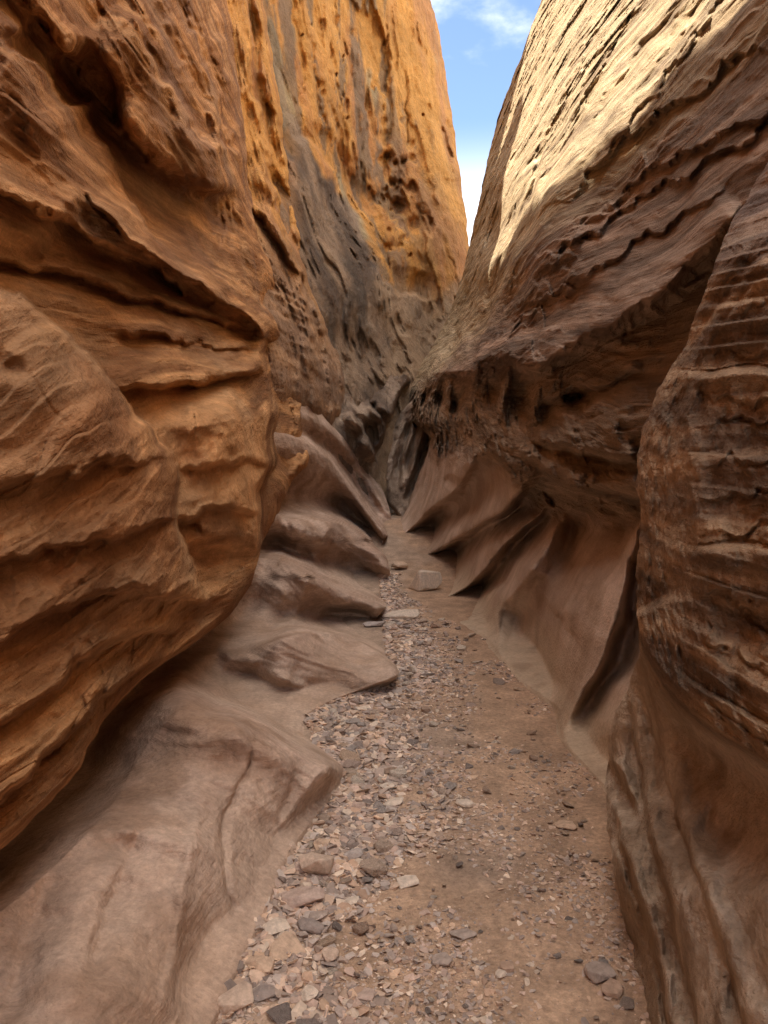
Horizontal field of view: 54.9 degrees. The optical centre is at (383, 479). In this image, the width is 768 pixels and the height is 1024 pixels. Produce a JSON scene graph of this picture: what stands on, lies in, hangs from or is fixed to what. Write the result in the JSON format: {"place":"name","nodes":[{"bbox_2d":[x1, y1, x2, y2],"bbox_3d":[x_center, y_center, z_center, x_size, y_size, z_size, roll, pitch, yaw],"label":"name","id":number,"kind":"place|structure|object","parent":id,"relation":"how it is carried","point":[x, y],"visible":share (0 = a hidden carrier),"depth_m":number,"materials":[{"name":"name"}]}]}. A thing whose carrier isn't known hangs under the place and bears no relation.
{"place":"outdoors","nodes":[
{"label":"outdoors","id":0,"kind":"place"},
{"bbox_2d":[0,0,308,849],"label":"canyon wall","id":1,"kind":"structure","parent":0,"point":[148,472],"depth_m":3.82,"materials":[{"name":"stone"}]},
{"bbox_2d":[263,0,468,498],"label":"orange cliff","id":2,"kind":"structure","parent":0,"point":[375,200],"depth_m":24.75,"materials":[{"name":"stone"}]},
{"bbox_2d":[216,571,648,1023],"bbox_3d":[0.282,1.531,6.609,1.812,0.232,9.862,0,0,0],"label":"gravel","id":3,"kind":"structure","parent":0,"point":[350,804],"depth_m":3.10,"materials":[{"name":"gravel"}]},
{"bbox_2d":[233,512,650,1023],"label":"canyon floor","id":4,"kind":"structure","parent":0,"point":[469,882],"depth_m":3.12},
{"bbox_2d":[0,406,398,1023],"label":"rock apron","id":5,"kind":"object","parent":4,"relation":"on","point":[145,852],"visible":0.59,"depth_m":3.19,"materials":[{"name":"stone"}]},
{"bbox_2d":[217,981,253,1014],"bbox_3d":[-0.454,1.576,2.255,0.120,0.045,0.101,1,-4,-34],"label":"cobble","id":6,"kind":"object","parent":4,"relation":"on","point":[237,997],"visible":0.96,"depth_m":2.23,"materials":[{"name":"beige stone"}]},
{"bbox_2d":[243,950,252,958],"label":"cobble","id":7,"kind":"object","parent":4,"relation":"on","point":[250,952],"visible":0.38,"depth_m":2.47,"materials":[{"name":"beige stone"}]},
{"bbox_2d":[244,955,274,975],"bbox_3d":[-0.403,1.581,2.411,0.105,0.042,0.076,4,-1,23],"label":"cobble","id":8,"kind":"object","parent":4,"relation":"on","point":[263,963],"visible":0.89,"depth_m":2.40,"materials":[{"name":"beige stone"}]},
{"bbox_2d":[252,983,276,1003],"bbox_3d":[-0.393,1.589,2.287,0.124,0.024,0.074,-2,2,-17],"label":"cobble","id":9,"kind":"object","parent":4,"relation":"on","point":[262,991],"visible":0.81,"depth_m":2.28,"materials":[{"name":"grey stone"}]},
{"bbox_2d":[262,917,290,934],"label":"cobble","id":10,"kind":"object","parent":4,"relation":"on","point":[275,925],"visible":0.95,"depth_m":2.61,"materials":[{"name":"stone"}]},
{"bbox_2d":[266,1002,291,1023],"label":"stone","id":11,"kind":"object","parent":4,"relation":"on","point":[279,1014],"visible":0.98,"depth_m":2.19,"materials":[{"name":"stone"}]},
{"bbox_2d":[226,0,344,424],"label":"rock buttress","id":12,"kind":"object","parent":4,"relation":"on","point":[304,360],"visible":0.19,"depth_m":14.61,"materials":[{"name":"stone"}]},
{"bbox_2d":[269,931,306,962],"bbox_3d":[-0.316,1.596,2.486,0.140,0.025,0.144,22,15,23],"label":"slab","id":13,"kind":"object","parent":4,"relation":"on","point":[283,943],"depth_m":2.50,"materials":[{"name":"beige stone"}]},
{"bbox_2d":[289,840,296,849],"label":"cobble","id":14,"kind":"object","parent":4,"relation":"on","point":[292,844],"visible":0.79,"depth_m":3.19,"materials":[{"name":"beige stone"}]},
{"bbox_2d":[291,862,303,872],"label":"cobble","id":15,"kind":"object","parent":4,"relation":"on","point":[298,867],"visible":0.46,"depth_m":3.00,"materials":[{"name":"stone"}]},
{"bbox_2d":[281,886,324,907],"bbox_3d":[-0.309,1.582,2.804,0.170,0.048,0.123,-5,-5,-3],"label":"cobble","id":16,"kind":"object","parent":4,"relation":"on","point":[298,897],"visible":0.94,"depth_m":2.78,"materials":[{"name":"stone"}]},
{"bbox_2d":[296,1018,320,1023],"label":"stone","id":17,"kind":"object","parent":4,"relation":"on","point":[307,1021],"visible":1,"depth_m":2.15,"materials":[{"name":"stone"}]},
{"bbox_2d":[306,841,312,847],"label":"stone","id":18,"kind":"object","parent":4,"relation":"on","point":[310,844],"visible":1,"depth_m":3.23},
{"bbox_2d":[301,984,318,1002],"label":"cobble","id":19,"kind":"object","parent":4,"relation":"on","point":[307,990],"visible":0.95,"depth_m":2.27,"materials":[{"name":"stone"}]},
{"bbox_2d":[297,918,323,934],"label":"cobble","id":20,"kind":"object","parent":4,"relation":"on","point":[313,926],"visible":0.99,"depth_m":2.62,"materials":[{"name":"grey stone"}]},
{"bbox_2d":[298,852,334,874],"bbox_3d":[-0.273,1.567,3.014,0.141,0.093,0.133,-1,-6,29],"label":"cobble","id":21,"kind":"object","parent":4,"relation":"on","point":[315,863],"visible":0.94,"depth_m":2.97,"materials":[{"name":"beige stone"}]},
{"bbox_2d":[308,910,328,920],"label":"cobble","id":22,"kind":"object","parent":4,"relation":"on","point":[317,914],"visible":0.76,"depth_m":2.68,"materials":[{"name":"grey stone"}]},
{"bbox_2d":[314,833,323,839],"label":"stone","id":23,"kind":"object","parent":4,"relation":"on","point":[319,836],"visible":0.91,"depth_m":3.30,"materials":[{"name":"stone"}]},
{"bbox_2d":[312,848,326,853],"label":"stone","id":24,"kind":"object","parent":4,"relation":"on","point":[321,851],"visible":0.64,"depth_m":3.13,"materials":[{"name":"stone"}]},
{"bbox_2d":[313,838,329,845],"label":"cobble","id":25,"kind":"object","parent":4,"relation":"on","point":[320,841],"visible":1,"depth_m":3.23,"materials":[{"name":"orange stone"}]},
{"bbox_2d":[317,813,330,820],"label":"stone","id":26,"kind":"object","parent":4,"relation":"on","point":[326,817],"visible":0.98,"depth_m":3.45,"materials":[{"name":"stone"}]},
{"bbox_2d":[315,934,335,946],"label":"stone","id":27,"kind":"object","parent":4,"relation":"on","point":[328,940],"visible":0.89,"depth_m":2.54,"materials":[{"name":"stone"}]},
{"bbox_2d":[322,947,338,961],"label":"cobble","id":28,"kind":"object","parent":4,"relation":"on","point":[329,954],"visible":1,"depth_m":2.47,"materials":[{"name":"beige stone"}]},
{"bbox_2d":[325,735,335,742],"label":"stone","id":29,"kind":"object","parent":4,"relation":"on","point":[329,739],"visible":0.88,"depth_m":4.47,"materials":[{"name":"stone"}]},
{"bbox_2d":[327,708,336,714],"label":"stone","id":30,"kind":"object","parent":4,"relation":"on","point":[334,710],"visible":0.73,"depth_m":5.00,"materials":[{"name":"stone"}]},
{"bbox_2d":[327,967,337,974],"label":"stone","id":31,"kind":"object","parent":4,"relation":"on","point":[331,970],"visible":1,"depth_m":2.40,"materials":[{"name":"stone"}]},
{"bbox_2d":[331,790,341,796],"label":"cobble","id":32,"kind":"object","parent":4,"relation":"on","point":[338,794],"visible":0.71,"depth_m":3.70,"materials":[{"name":"beige stone"}]},
{"bbox_2d":[332,921,342,931],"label":"stone","id":33,"kind":"object","parent":4,"relation":"on","point":[337,926],"visible":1,"depth_m":2.63,"materials":[{"name":"stone"}]},
{"bbox_2d":[339,876,351,883],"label":"stone","id":34,"kind":"object","parent":4,"relation":"on","point":[347,880],"visible":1,"depth_m":2.93,"materials":[{"name":"stone"}]},
{"bbox_2d":[339,749,360,760],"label":"stone","id":35,"kind":"object","parent":4,"relation":"on","point":[345,754],"visible":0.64,"depth_m":4.20,"materials":[{"name":"stone"}]},
{"bbox_2d":[343,768,356,773],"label":"stone","id":36,"kind":"object","parent":4,"relation":"on","point":[351,770],"visible":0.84,"depth_m":4.02,"materials":[{"name":"stone"}]},
{"bbox_2d":[341,717,360,724],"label":"stone","id":37,"kind":"object","parent":4,"relation":"on","point":[355,720],"visible":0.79,"depth_m":4.84,"materials":[{"name":"stone"}]},
{"bbox_2d":[346,744,356,750],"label":"stone","id":38,"kind":"object","parent":4,"relation":"on","point":[351,747],"visible":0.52,"depth_m":4.35,"materials":[{"name":"stone"}]},
{"bbox_2d":[343,759,360,767],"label":"stone","id":39,"kind":"object","parent":4,"relation":"on","point":[348,763],"visible":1,"depth_m":4.09,"materials":[{"name":"stone"}]},
{"bbox_2d":[345,896,358,904],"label":"cobble","id":40,"kind":"object","parent":4,"relation":"on","point":[351,900],"visible":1,"depth_m":2.80,"materials":[{"name":"stone"}]},
{"bbox_2d":[342,848,363,859],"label":"cobble","id":41,"kind":"object","parent":4,"relation":"on","point":[354,853],"visible":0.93,"depth_m":3.12,"materials":[{"name":"grey stone"}]},
{"bbox_2d":[350,697,360,702],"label":"stone","id":42,"kind":"object","parent":4,"relation":"on","point":[357,699],"visible":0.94,"depth_m":5.26,"materials":[{"name":"stone"}]},
{"bbox_2d":[350,775,364,783],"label":"stone","id":43,"kind":"object","parent":4,"relation":"on","point":[355,779],"visible":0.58,"depth_m":3.88,"materials":[{"name":"stone"}]},
{"bbox_2d":[352,921,368,933],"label":"stone","id":44,"kind":"object","parent":4,"relation":"on","point":[360,928],"visible":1,"depth_m":2.61,"materials":[{"name":"stone"}]},
{"bbox_2d":[357,722,365,726],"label":"stone","id":45,"kind":"object","parent":4,"relation":"on","point":[359,724],"visible":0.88,"depth_m":4.77,"materials":[{"name":"stone"}]},
{"bbox_2d":[357,788,371,791],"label":"stone","id":46,"kind":"object","parent":4,"relation":"on","point":[365,790],"visible":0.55,"depth_m":3.75,"materials":[{"name":"stone"}]},
{"bbox_2d":[353,987,376,1000],"bbox_3d":[-0.060,1.596,2.292,0.080,0.015,0.060,0,0,5],"label":"slab","id":47,"kind":"object","parent":4,"relation":"on","point":[366,994],"depth_m":2.28,"materials":[{"name":"stone"}]},
{"bbox_2d":[361,877,372,881],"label":"stone","id":48,"kind":"object","parent":4,"relation":"on","point":[366,879],"visible":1,"depth_m":2.94,"materials":[{"name":"stone"}]},
{"bbox_2d":[332,374,410,512],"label":"slot rocks","id":49,"kind":"object","parent":4,"relation":"on","point":[352,422],"visible":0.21,"depth_m":17.08,"materials":[{"name":"stone"}]},
{"bbox_2d":[359,857,387,876],"bbox_3d":[-0.061,1.574,3.004,0.155,0.055,0.087,0,0,-1],"label":"stone","id":50,"kind":"object","parent":4,"relation":"on","point":[373,866],"visible":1,"depth_m":2.99,"materials":[{"name":"stone"}]},
{"bbox_2d":[362,621,385,626],"bbox_3d":[-0.035,1.572,8.162,0.197,0.053,0.442,0,0,41],"label":"slab","id":51,"kind":"object","parent":4,"relation":"on","point":[373,623],"depth_m":8.02,"materials":[{"name":"grey stone"}]},
{"bbox_2d":[370,709,379,713],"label":"stone","id":52,"kind":"object","parent":4,"relation":"on","point":[375,711],"visible":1,"depth_m":5.05,"materials":[{"name":"stone"}]},
{"bbox_2d":[373,801,386,813],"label":"stone","id":53,"kind":"object","parent":4,"relation":"on","point":[380,806],"visible":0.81,"depth_m":3.59,"materials":[{"name":"stone"}]},
{"bbox_2d":[374,838,393,852],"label":"stone","id":54,"kind":"object","parent":4,"relation":"on","point":[381,845],"visible":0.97,"depth_m":3.17,"materials":[{"name":"stone"}]},
{"bbox_2d":[379,782,394,790],"bbox_3d":[0.015,1.592,3.842,0.090,0.020,0.087,3,-3,-29],"label":"slab","id":55,"kind":"object","parent":4,"relation":"on","point":[385,784],"depth_m":3.84,"materials":[{"name":"stone"}]},
{"bbox_2d":[384,705,395,709],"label":"stone","id":56,"kind":"object","parent":4,"relation":"on","point":[391,707],"visible":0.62,"depth_m":5.14,"materials":[{"name":"stone"}]},
{"bbox_2d":[384,767,396,773],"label":"stone","id":57,"kind":"object","parent":4,"relation":"on","point":[386,770],"visible":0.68,"depth_m":4.04,"materials":[{"name":"stone"}]},
{"bbox_2d":[383,797,403,806],"bbox_3d":[0.043,1.592,3.658,0.114,0.021,0.082,-4,6,-6],"label":"slab","id":58,"kind":"object","parent":4,"relation":"on","point":[394,801],"depth_m":3.64,"materials":[{"name":"stone"}]},
{"bbox_2d":[390,827,402,835],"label":"stone","id":59,"kind":"object","parent":4,"relation":"on","point":[395,832],"visible":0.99,"depth_m":3.31,"materials":[{"name":"stone"}]},
{"bbox_2d":[390,707,405,714],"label":"stone","id":60,"kind":"object","parent":4,"relation":"on","point":[400,711],"visible":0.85,"depth_m":5.05,"materials":[{"name":"stone"}]},
{"bbox_2d":[389,767,406,778],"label":"stone","id":61,"kind":"object","parent":4,"relation":"on","point":[401,772],"visible":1,"depth_m":3.96,"materials":[{"name":"stone"}]},
{"bbox_2d":[391,561,407,568],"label":"boulder","id":62,"kind":"object","parent":4,"relation":"on","point":[400,564],"visible":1,"depth_m":11.76,"materials":[{"name":"orange stone"}]},
{"bbox_2d":[383,609,420,618],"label":"boulder","id":63,"kind":"object","parent":4,"relation":"on","point":[407,613],"visible":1,"depth_m":8.46,"materials":[{"name":"stone"}]},
{"bbox_2d":[395,875,419,888],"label":"cobble","id":64,"kind":"object","parent":4,"relation":"on","point":[404,881],"visible":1,"depth_m":2.92,"materials":[{"name":"stone"}]},
{"bbox_2d":[386,400,429,515],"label":"slot rocks","id":65,"kind":"object","parent":4,"relation":"on","point":[409,447],"visible":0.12,"depth_m":18.57,"materials":[{"name":"stone"}]},
{"bbox_2d":[405,935,414,942],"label":"stone","id":66,"kind":"object","parent":4,"relation":"on","point":[409,938],"visible":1,"depth_m":2.56,"materials":[{"name":"stone"}]},
{"bbox_2d":[407,739,418,745],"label":"stone","id":67,"kind":"object","parent":4,"relation":"on","point":[412,742],"visible":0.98,"depth_m":4.47,"materials":[{"name":"stone"}]},
{"bbox_2d":[409,667,416,672],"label":"stone","id":68,"kind":"object","parent":4,"relation":"on","point":[412,669],"visible":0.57,"depth_m":6.05,"materials":[{"name":"stone"}]},
{"bbox_2d":[413,659,422,663],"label":"stone","id":69,"kind":"object","parent":4,"relation":"on","point":[419,661],"visible":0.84,"depth_m":6.46,"materials":[{"name":"stone"}]},
{"bbox_2d":[417,617,428,621],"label":"stone","id":70,"kind":"object","parent":4,"relation":"on","point":[423,619],"visible":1,"depth_m":8.21,"materials":[{"name":"stone"}]},
{"bbox_2d":[420,743,428,747],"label":"stone","id":71,"kind":"object","parent":4,"relation":"on","point":[424,745],"visible":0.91,"depth_m":4.42,"materials":[{"name":"stone"}]},
{"bbox_2d":[409,570,441,590],"bbox_3d":[0.486,1.421,10.705,0.412,0.294,0.669,0,0,-37],"label":"boulder","id":72,"kind":"object","parent":4,"relation":"on","point":[423,580],"visible":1,"depth_m":10.43,"materials":[{"name":"stone"}]},
{"bbox_2d":[421,706,430,712],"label":"stone","id":73,"kind":"object","parent":4,"relation":"on","point":[426,709],"visible":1,"depth_m":5.10,"materials":[{"name":"stone"}]},
{"bbox_2d":[424,1007,430,1013],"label":"stone","id":74,"kind":"object","parent":4,"relation":"on","point":[427,1010],"visible":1,"depth_m":2.23,"materials":[{"name":"stone"}]},
{"bbox_2d":[425,768,433,773],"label":"stone","id":75,"kind":"object","parent":4,"relation":"on","point":[428,771],"visible":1,"depth_m":4.02,"materials":[{"name":"stone"}]},
{"bbox_2d":[425,995,434,1001],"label":"stone","id":76,"kind":"object","parent":4,"relation":"on","point":[430,999],"visible":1,"depth_m":2.27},
{"bbox_2d":[429,721,438,725],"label":"stone","id":77,"kind":"object","parent":4,"relation":"on","point":[432,723],"visible":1,"depth_m":4.81,"materials":[{"name":"stone"}]},
{"bbox_2d":[430,624,441,627],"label":"stone","id":78,"kind":"object","parent":4,"relation":"on","point":[434,625],"visible":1,"depth_m":7.97,"materials":[{"name":"stone"}]},
{"bbox_2d":[434,787,445,793],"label":"stone","id":79,"kind":"object","parent":4,"relation":"on","point":[439,790],"visible":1,"depth_m":3.77,"materials":[{"name":"stone"}]},
{"bbox_2d":[431,952,452,965],"bbox_3d":[0.188,1.595,2.468,0.086,0.012,0.066,-3,4,11],"label":"slab","id":80,"kind":"object","parent":4,"relation":"on","point":[443,958],"depth_m":2.45,"materials":[{"name":"grey stone"}]},
{"bbox_2d":[443,782,455,788],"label":"stone","id":81,"kind":"object","parent":4,"relation":"on","point":[450,785],"visible":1,"depth_m":3.84,"materials":[{"name":"stone"}]},
{"bbox_2d":[454,658,462,662],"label":"stone","id":82,"kind":"object","parent":4,"relation":"on","point":[458,660],"visible":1,"depth_m":6.44,"materials":[{"name":"stone"}]},
{"bbox_2d":[456,861,462,866],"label":"stone","id":83,"kind":"object","parent":4,"relation":"on","point":[460,863],"visible":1,"depth_m":3.05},
{"bbox_2d":[455,644,465,649],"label":"stone","id":84,"kind":"object","parent":4,"relation":"on","point":[460,647],"visible":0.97,"depth_m":6.93,"materials":[{"name":"stone"}]},
{"bbox_2d":[449,926,476,943],"bbox_3d":[0.284,1.597,2.597,0.159,0.015,0.068,-4,-4,-6],"label":"slab","id":85,"kind":"object","parent":4,"relation":"on","point":[464,933],"depth_m":2.60,"materials":[{"name":"grey stone"}]},
{"bbox_2d":[455,799,475,807],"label":"cobble","id":86,"kind":"object","parent":4,"relation":"on","point":[467,803],"visible":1,"depth_m":3.62,"materials":[{"name":"stone"}]},
{"bbox_2d":[465,763,472,768],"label":"stone","id":87,"kind":"object","parent":4,"relation":"on","point":[468,766],"visible":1,"depth_m":4.09,"materials":[{"name":"stone"}]},
{"bbox_2d":[466,702,476,706],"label":"stone","id":88,"kind":"object","parent":4,"relation":"on","point":[470,704],"visible":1,"depth_m":5.21,"materials":[{"name":"stone"}]},
{"bbox_2d":[467,743,479,747],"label":"stone","id":89,"kind":"object","parent":4,"relation":"on","point":[473,745],"visible":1,"depth_m":4.39,"materials":[{"name":"stone"}]},
{"bbox_2d":[482,785,491,793],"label":"stone","id":90,"kind":"object","parent":4,"relation":"on","point":[485,789],"visible":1,"depth_m":3.79,"materials":[{"name":"stone"}]},
{"bbox_2d":[493,678,504,684],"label":"stone","id":91,"kind":"object","parent":4,"relation":"on","point":[498,681],"visible":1,"depth_m":5.80,"materials":[{"name":"stone"}]},
{"bbox_2d":[495,969,506,978],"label":"cobble","id":92,"kind":"object","parent":4,"relation":"on","point":[500,973],"visible":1,"depth_m":2.38,"materials":[{"name":"stone"}]},
{"bbox_2d":[500,961,513,972],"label":"cobble","id":93,"kind":"object","parent":4,"relation":"on","point":[507,966],"visible":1,"depth_m":2.40,"materials":[{"name":"stone"}]},
{"bbox_2d":[508,748,520,753],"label":"stone","id":94,"kind":"object","parent":4,"relation":"on","point":[515,751],"visible":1,"depth_m":4.30,"materials":[{"name":"stone"}]},
{"bbox_2d":[513,687,524,690],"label":"stone","id":95,"kind":"object","parent":4,"relation":"on","point":[519,688],"visible":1,"depth_m":5.62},
{"bbox_2d":[527,730,536,734],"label":"stone","id":96,"kind":"object","parent":4,"relation":"on","point":[531,733],"visible":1,"depth_m":4.63,"materials":[{"name":"stone"}]},
{"bbox_2d":[529,755,537,759],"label":"stone","id":97,"kind":"object","parent":4,"relation":"on","point":[532,757],"visible":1,"depth_m":4.22,"materials":[{"name":"stone"}]},
{"bbox_2d":[537,888,545,891],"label":"stone","id":98,"kind":"object","parent":4,"relation":"on","point":[541,889],"visible":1,"depth_m":2.87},
{"bbox_2d":[553,952,560,958],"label":"stone","id":99,"kind":"object","parent":4,"relation":"on","point":[557,955],"visible":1,"depth_m":2.47,"materials":[{"name":"stone"}]},
{"bbox_2d":[560,830,569,834],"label":"stone","id":100,"kind":"object","parent":4,"relation":"on","point":[564,832],"visible":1,"depth_m":3.33,"materials":[{"name":"stone"}]},
{"bbox_2d":[555,820,576,829],"bbox_3d":[0.836,1.587,3.398,0.103,0.021,0.074,0,-4,17],"label":"slab","id":101,"kind":"object","parent":4,"relation":"on","point":[565,824],"depth_m":3.38,"materials":[{"name":"orange stone"}]},
{"bbox_2d":[562,802,573,806],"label":"stone","id":102,"kind":"object","parent":4,"relation":"on","point":[567,804],"visible":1,"depth_m":3.61,"materials":[{"name":"stone"}]},
{"bbox_2d":[583,961,616,983],"bbox_3d":[0.694,1.583,2.379,0.095,0.035,0.074,5,-2,-23],"label":"cobble","id":103,"kind":"object","parent":4,"relation":"on","point":[596,972],"visible":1,"depth_m":2.36,"materials":[{"name":"grey stone"}]},
{"bbox_2d":[598,957,608,963],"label":"stone","id":104,"kind":"object","parent":4,"relation":"on","point":[601,959],"visible":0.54,"depth_m":2.43,"materials":[{"name":"stone"}]},
{"bbox_2d":[601,978,623,998],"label":"cobble","id":105,"kind":"object","parent":4,"relation":"on","point":[612,987],"visible":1,"depth_m":2.29,"materials":[{"name":"stone"}]},
{"bbox_2d":[619,996,633,1008],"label":"stone","id":106,"kind":"object","parent":4,"relation":"on","point":[626,1002],"visible":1,"depth_m":2.25,"materials":[{"name":"stone"}]},
{"bbox_2d":[604,163,767,1023],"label":"rock buttress","id":107,"kind":"object","parent":4,"relation":"on","point":[686,786],"visible":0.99,"depth_m":2.01,"materials":[{"name":"stone"}]},
{"bbox_2d":[430,0,540,245],"label":"sky","id":108,"kind":"structure","parent":0,"point":[483,42],"materials":[{"name":"blue"}]},
{"bbox_2d":[400,0,767,794],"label":"canyon wall","id":109,"kind":"structure","parent":0,"point":[626,160],"depth_m":5.78,"materials":[{"name":"stone"}]}
]}

